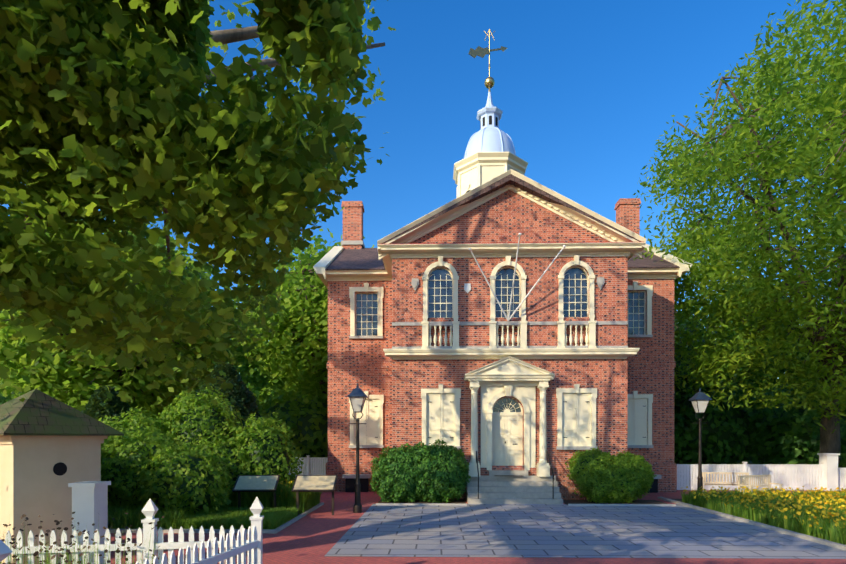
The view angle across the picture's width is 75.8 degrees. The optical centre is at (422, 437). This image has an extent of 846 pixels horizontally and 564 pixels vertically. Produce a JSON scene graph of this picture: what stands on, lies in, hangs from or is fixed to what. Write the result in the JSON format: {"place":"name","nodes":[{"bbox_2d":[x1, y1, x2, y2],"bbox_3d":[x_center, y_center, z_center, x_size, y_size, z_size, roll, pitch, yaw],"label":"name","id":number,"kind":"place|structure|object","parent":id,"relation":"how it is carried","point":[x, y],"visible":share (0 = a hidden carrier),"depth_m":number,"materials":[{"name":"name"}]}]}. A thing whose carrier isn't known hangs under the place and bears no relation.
{"place":"outdoors","nodes":[
{"label":"outdoors","id":0,"kind":"place"},
{"bbox_2d":[0,0,395,411],"bbox_3d":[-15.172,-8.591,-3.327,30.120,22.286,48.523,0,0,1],"label":"plane tree","id":1,"kind":"object","parent":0,"point":[116,113],"depth_m":5.86,"materials":[{"name":"green plant"}]},
{"bbox_2d":[110,533,343,555],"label":"brick walk","id":2,"kind":"structure","parent":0,"point":[298,544],"depth_m":12.55,"materials":[{"name":"red brick"}]},
{"bbox_2d":[276,504,371,533],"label":"brick walk","id":3,"kind":"structure","parent":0,"point":[343,519],"depth_m":15.68,"materials":[{"name":"red brick"}]},
{"bbox_2d":[292,475,337,514],"bbox_3d":[-3.361,1.823,16.911,1.300,1.233,0.705,0,0,-1],"label":"wayside sign","id":4,"kind":"object","parent":3,"relation":"on","point":[314,483],"visible":0.85,"depth_m":16.90,"materials":[{"name":"brown"}]},
{"bbox_2d":[347,383,367,512],"bbox_3d":[-2.107,0.344,17.534,0.598,4.190,0.598,0,0,1],"label":"lamp post","id":5,"kind":"object","parent":3,"relation":"on","point":[357,396],"visible":1,"depth_m":17.45,"materials":[{"name":"grey metal"}]},
{"bbox_2d":[0,0,845,378],"label":"sky","id":6,"kind":"structure","parent":0,"point":[585,91],"materials":[{"name":"blue"}]},
{"bbox_2d":[328,190,673,465],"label":"hall walls","id":7,"kind":"structure","parent":0,"point":[508,216],"depth_m":21.19,"materials":[{"name":"red brick"}]},
{"bbox_2d":[315,174,679,270],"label":"hall roof","id":8,"kind":"structure","parent":7,"relation":"on","point":[358,259],"depth_m":23.78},
{"bbox_2d":[341,198,640,248],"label":"chimneys","id":9,"kind":"object","parent":8,"relation":"on","point":[627,213],"visible":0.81,"depth_m":28.56,"materials":[{"name":"red brick"}]},
{"bbox_2d":[342,321,661,478],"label":"stone ledges","id":10,"kind":"object","parent":7,"relation":"attached to","point":[516,323],"visible":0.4,"depth_m":21.11,"materials":[{"name":"beige stone"}]},
{"bbox_2d":[345,116,657,492],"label":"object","id":11,"kind":"object","parent":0,"point":[350,484],"visible":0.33,"depth_m":24.04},
{"bbox_2d":[301,457,781,558],"bbox_3d":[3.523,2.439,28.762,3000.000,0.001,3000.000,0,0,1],"label":"ground","id":12,"kind":"structure","parent":0,"point":[750,462],"depth_m":11.10,"materials":[{"name":"soil"}]},
{"bbox_2d":[0,249,209,411],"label":"tree","id":13,"kind":"object","parent":12,"relation":"on","point":[121,371],"depth_m":25.48,"materials":[{"name":"green wood"}]},
{"bbox_2d":[0,210,268,424],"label":"tree leaves","id":14,"kind":"object","parent":13,"relation":"attached to","point":[61,373],"visible":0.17,"depth_m":24.03,"materials":[{"name":"green plant"}]},
{"bbox_2d":[81,385,135,428],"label":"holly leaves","id":15,"kind":"object","parent":12,"relation":"on","point":[96,407],"visible":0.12,"depth_m":19.62,"materials":[{"name":"green plant"}]},
{"bbox_2d":[4,219,246,376],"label":"tree","id":16,"kind":"object","parent":12,"relation":"on","point":[192,265],"depth_m":42.02,"materials":[{"name":"green plant"}]},
{"bbox_2d":[0,369,327,473],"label":"hedge","id":17,"kind":"object","parent":12,"relation":"on","point":[293,414],"depth_m":34.96,"materials":[{"name":"green plant"}]},
{"bbox_2d":[98,384,303,515],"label":"butterfly bushes","id":18,"kind":"object","parent":12,"relation":"on","point":[165,426],"depth_m":17.12,"materials":[{"name":"green plant"}]},
{"bbox_2d":[176,362,270,430],"bbox_3d":[-8.245,-0.562,22.553,5.367,5.106,5.291,0,0,27],"label":"holly tree","id":19,"kind":"object","parent":12,"relation":"on","point":[240,397],"visible":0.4,"depth_m":21.96,"materials":[{"name":"green plant"}]},
{"bbox_2d":[195,348,304,404],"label":"tree leaves","id":20,"kind":"object","parent":12,"relation":"on","point":[257,392],"depth_m":67.88,"materials":[{"name":"green plant"}]},
{"bbox_2d":[215,259,325,403],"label":"tree leaves","id":21,"kind":"object","parent":12,"relation":"on","point":[262,381],"depth_m":48.06,"materials":[{"name":"green plant"}]},
{"bbox_2d":[227,228,373,401],"bbox_3d":[-7.180,-5.739,37.488,15.660,16.357,14.500,0,0,1],"label":"tree","id":22,"kind":"object","parent":12,"relation":"on","point":[291,355],"depth_m":35.12,"materials":[{"name":"green plant"}]},
{"bbox_2d":[288,455,327,474],"bbox_3d":[-13.282,1.759,32.135,18.420,1.360,0.170,0,0,1],"label":"white fence","id":23,"kind":"object","parent":12,"relation":"on","point":[317,466],"visible":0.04,"depth_m":31.97,"materials":[{"name":"paint"}]},
{"bbox_2d":[60,555,845,563],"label":"brick walk","id":24,"kind":"structure","parent":12,"relation":"on","point":[378,560],"depth_m":10.72,"materials":[{"name":"red brick"}]},
{"bbox_2d":[0,389,123,563],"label":"pump house","id":25,"kind":"structure","parent":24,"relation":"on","point":[50,448],"depth_m":10.33,"materials":[{"name":"paint"}]},
{"bbox_2d":[0,510,163,563],"bbox_3d":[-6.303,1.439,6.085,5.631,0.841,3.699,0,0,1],"label":"flowering plants","id":26,"kind":"object","parent":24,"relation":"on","point":[80,533],"visible":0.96,"depth_m":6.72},
{"bbox_2d":[68,481,110,563],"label":"pillar","id":27,"kind":"structure","parent":24,"relation":"on","point":[89,503],"depth_m":9.67,"materials":[{"name":"paint"}]},
{"bbox_2d":[0,526,257,563],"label":"picket fence","id":28,"kind":"object","parent":24,"relation":"on","point":[215,558],"visible":0.92,"depth_m":7.28,"materials":[{"name":"white paint"}]},
{"bbox_2d":[5,497,263,563],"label":"picket fence","id":29,"kind":"object","parent":24,"relation":"on","point":[150,509],"visible":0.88,"depth_m":8.03,"materials":[{"name":"white paint"}]},
{"bbox_2d":[109,497,845,550],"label":"kerb edging","id":30,"kind":"object","parent":12,"relation":"on","point":[736,518],"visible":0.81,"depth_m":15.18,"materials":[{"name":"grey stone"}]},
{"bbox_2d":[326,357,676,499],"bbox_3d":[3.523,-0.451,28.802,15.540,5.780,15.460,0,0,1],"label":"building base","id":31,"kind":"object","parent":12,"relation":"on","point":[667,471],"visible":0.23,"depth_m":23.97,"materials":[{"name":"red brick"}]},
{"bbox_2d":[313,169,691,476],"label":"building trim","id":32,"kind":"structure","parent":12,"relation":"on","point":[509,373],"depth_m":21.08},
{"bbox_2d":[341,241,364,247],"bbox_3d":[3.523,-10.211,28.762,15.660,0.200,0.840,0,0,1],"label":"chimney flashing","id":33,"kind":"object","parent":32,"relation":"on","point":[352,243],"visible":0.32,"depth_m":28.51,"materials":[{"name":"grey metal"}]},
{"bbox_2d":[464,283,470,292],"bbox_3d":[1.734,-5.791,21.159,0.260,0.380,0.040,0,0,1],"label":"wall plaque","id":34,"kind":"object","parent":32,"relation":"attached to","point":[467,287],"visible":0.94,"depth_m":21.14,"materials":[{"name":"white paint"}]},
{"bbox_2d":[453,152,527,197],"bbox_3d":[3.523,-11.491,28.762,3.800,5.460,3.800,0,0,1],"label":"cupola base","id":35,"kind":"object","parent":32,"relation":"on","point":[474,170],"visible":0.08,"depth_m":27.22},
{"bbox_2d":[468,29,506,91],"bbox_3d":[3.451,-19.889,28.752,2.254,3.457,0.534,0,0,-8],"label":"weather vane","id":36,"kind":"object","parent":35,"relation":"attached to","point":[489,82],"visible":0.96,"depth_m":28.64,"materials":[{"name":"gold metal"}]},
{"bbox_2d":[464,128,514,157],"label":"dome","id":37,"kind":"structure","parent":35,"relation":"on","point":[491,142],"depth_m":27.64,"materials":[{"name":"white metal"}]},
{"bbox_2d":[477,92,502,130],"bbox_3d":[3.523,-17.121,28.762,1.320,2.280,1.320,0,0,1],"label":"lantern","id":38,"kind":"object","parent":37,"relation":"on","point":[488,110],"visible":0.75,"depth_m":28.35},
{"bbox_2d":[465,127,515,157],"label":"dome ribs","id":39,"kind":"object","parent":37,"relation":"attached to","point":[482,140],"visible":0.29,"depth_m":27.85,"materials":[{"name":"white metal"}]},
{"bbox_2d":[356,268,643,411],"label":"windows","id":40,"kind":"structure","parent":32,"relation":"in","point":[366,325],"depth_m":21.35,"materials":[{"name":"glass"}]},
{"bbox_2d":[411,277,604,290],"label":"wall plaques","id":41,"kind":"object","parent":32,"relation":"attached to","point":[600,282],"visible":1,"depth_m":21.06,"materials":[{"name":"grey metal"}]},
{"bbox_2d":[469,233,565,320],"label":"flagpoles","id":42,"kind":"object","parent":32,"relation":"on","point":[509,317],"visible":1,"depth_m":20.25,"materials":[{"name":"white metal"}]},
{"bbox_2d":[413,242,627,243],"bbox_3d":[3.348,-7.377,20.899,10.040,0.028,0.490,0,0,1],"label":"cornice flashing","id":43,"kind":"object","parent":32,"relation":"on","point":[539,242],"visible":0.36,"depth_m":20.63,"materials":[{"name":"red"}]},
{"bbox_2d":[466,470,562,503],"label":"front steps","id":44,"kind":"structure","parent":12,"relation":"on","point":[522,487],"depth_m":20.29,"materials":[{"name":"stone"}]},
{"bbox_2d":[476,451,553,498],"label":"handrails","id":45,"kind":"object","parent":44,"relation":"on","point":[547,462],"visible":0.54,"depth_m":19.98,"materials":[{"name":"grey metal"}]},
{"bbox_2d":[674,307,799,397],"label":"tree","id":46,"kind":"object","parent":12,"relation":"on","point":[733,329],"depth_m":46.47,"materials":[{"name":"green wood"}]},
{"bbox_2d":[674,282,828,401],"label":"tree leaves","id":47,"kind":"object","parent":46,"relation":"on","point":[770,377],"visible":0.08,"depth_m":43.25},
{"bbox_2d":[631,0,845,467],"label":"ash tree","id":48,"kind":"object","parent":12,"relation":"on","point":[827,105],"depth_m":23.50,"materials":[{"name":"green plant"}]},
{"bbox_2d":[674,369,845,471],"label":"hedge","id":49,"kind":"object","parent":12,"relation":"on","point":[756,451],"depth_m":35.77,"materials":[{"name":"green plant"}]},
{"bbox_2d":[754,318,820,397],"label":"tree leaves","id":50,"kind":"object","parent":12,"relation":"on","point":[777,379],"depth_m":62.97,"materials":[{"name":"green plant"}]},
{"bbox_2d":[838,451,845,467],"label":"shrubs","id":51,"kind":"object","parent":12,"relation":"on","point":[843,458],"visible":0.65,"depth_m":27.71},
{"label":"bed signs","id":52,"kind":"object","parent":12,"relation":"on","visible":0},
{"bbox_2d":[0,394,11,404],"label":"shrubs","id":53,"kind":"object","parent":52,"relation":"on","point":[3,399],"depth_m":14.84,"materials":[{"name":"green plant"}]},
{"bbox_2d":[101,431,230,509],"bbox_3d":[-9.562,1.120,17.498,7.107,2.639,5.593,0,0,1],"label":"shrub","id":54,"kind":"object","parent":52,"relation":"on","point":[145,458],"visible":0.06,"depth_m":15.60,"materials":[{"name":"green plant"}]},
{"bbox_2d":[108,497,225,528],"bbox_3d":[-10.588,2.139,16.923,9.172,0.600,6.197,0,0,1],"label":"hedge","id":55,"kind":"object","parent":52,"relation":"on","point":[134,517],"visible":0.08,"depth_m":14.24,"materials":[{"name":"green plant"}]},
{"bbox_2d":[171,505,299,528],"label":"sign bed grasses","id":56,"kind":"object","parent":52,"relation":"on","point":[237,518],"visible":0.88,"depth_m":14.43,"materials":[{"name":"green plant"}]},
{"bbox_2d":[232,475,279,508],"bbox_3d":[-5.191,1.823,16.952,1.300,1.233,0.705,0,0,-3],"label":"wayside sign","id":57,"kind":"object","parent":52,"relation":"on","point":[256,483],"visible":0.81,"depth_m":16.94,"materials":[{"name":"teal"}]},
{"bbox_2d":[221,479,324,513],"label":"sign bed perennials","id":58,"kind":"object","parent":52,"relation":"on","point":[307,500],"visible":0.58,"depth_m":17.24,"materials":[{"name":"green plant"}]},
{"bbox_2d":[320,490,841,503],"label":"brick walkway","id":59,"kind":"structure","parent":0,"point":[349,498],"depth_m":22.27,"materials":[{"name":"red brick"}]},
{"bbox_2d":[378,499,465,502],"bbox_3d":[-0.040,2.427,20.328,3.250,0.001,1.780,0,0,1],"label":"bed left of steps","id":60,"kind":"object","parent":59,"relation":"on","point":[454,501],"visible":0.2,"depth_m":20.16,"materials":[{"name":"brown soil"}]},
{"bbox_2d":[370,438,470,502],"bbox_3d":[-0.102,1.247,20.379,3.812,2.422,1.864,0,0,1],"label":"boxwood","id":61,"kind":"object","parent":60,"relation":"on","point":[416,452],"depth_m":19.85,"materials":[{"name":"green plant"}]},
{"bbox_2d":[563,500,666,504],"bbox_3d":[7.058,2.427,20.171,3.750,0.001,1.780,0,0,1],"label":"bed right of steps","id":62,"kind":"object","parent":59,"relation":"on","point":[567,502],"visible":0.4,"depth_m":20.16,"materials":[{"name":"brown soil"}]},
{"bbox_2d":[565,447,656,503],"bbox_3d":[6.964,1.422,20.175,3.218,2.091,1.901,0,0,1],"label":"boxwood","id":63,"kind":"object","parent":62,"relation":"on","point":[640,482],"depth_m":19.68,"materials":[{"name":"green plant"}]},
{"bbox_2d":[702,472,748,490],"bbox_3d":[12.696,1.957,22.957,1.790,0.965,0.560,0,0,11],"label":"garden bench","id":64,"kind":"object","parent":59,"relation":"on","point":[731,483],"visible":0.65,"depth_m":22.75,"materials":[{"name":"brown wood"}]},
{"bbox_2d":[677,462,823,489],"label":"wall","id":65,"kind":"structure","parent":59,"relation":"on","point":[799,476],"depth_m":24.88,"materials":[{"name":"paint"}]},
{"bbox_2d":[817,453,839,490],"bbox_3d":[18.539,1.589,24.828,0.600,1.700,0.600,0,0,1],"label":"white gate post","id":66,"kind":"object","parent":59,"relation":"on","point":[830,460],"visible":0.82,"depth_m":24.58,"materials":[{"name":"paint"}]},
{"bbox_2d":[838,468,845,489],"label":"wall","id":67,"kind":"structure","parent":59,"relation":"on","point":[841,477],"depth_m":24.80,"materials":[{"name":"paint"}]},
{"bbox_2d":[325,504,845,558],"bbox_3d":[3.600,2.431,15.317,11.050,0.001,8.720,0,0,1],"label":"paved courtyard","id":68,"kind":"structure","parent":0,"point":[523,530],"depth_m":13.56,"materials":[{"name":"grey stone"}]},
{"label":"tree","id":69,"kind":"object","parent":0,"visible":0},
{"bbox_2d":[674,312,743,406],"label":"tree leaves","id":70,"kind":"object","parent":69,"relation":"on","point":[685,373],"visible":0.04,"depth_m":38.02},
{"label":"garden bed flowers","id":71,"kind":"object","parent":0,"visible":0},
{"bbox_2d":[688,388,711,489],"bbox_3d":[10.409,0.294,20.407,0.598,4.290,0.598,0,0,1],"label":"lamp post","id":72,"kind":"object","parent":71,"relation":"on","point":[699,400],"visible":0.94,"depth_m":20.35,"materials":[{"name":"grey metal"}]},
{"bbox_2d":[738,474,782,493],"bbox_3d":[12.950,1.957,20.851,1.790,0.965,0.560,0,0,-24],"label":"garden bench","id":73,"kind":"object","parent":71,"relation":"on","point":[743,481],"visible":0.75,"depth_m":21.00,"materials":[{"name":"brown wood"}]},
{"bbox_2d":[681,486,845,544],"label":"flower bed","id":74,"kind":"object","parent":71,"relation":"on","point":[827,531],"depth_m":15.79,"materials":[{"name":"yellow plant"}]}
]}

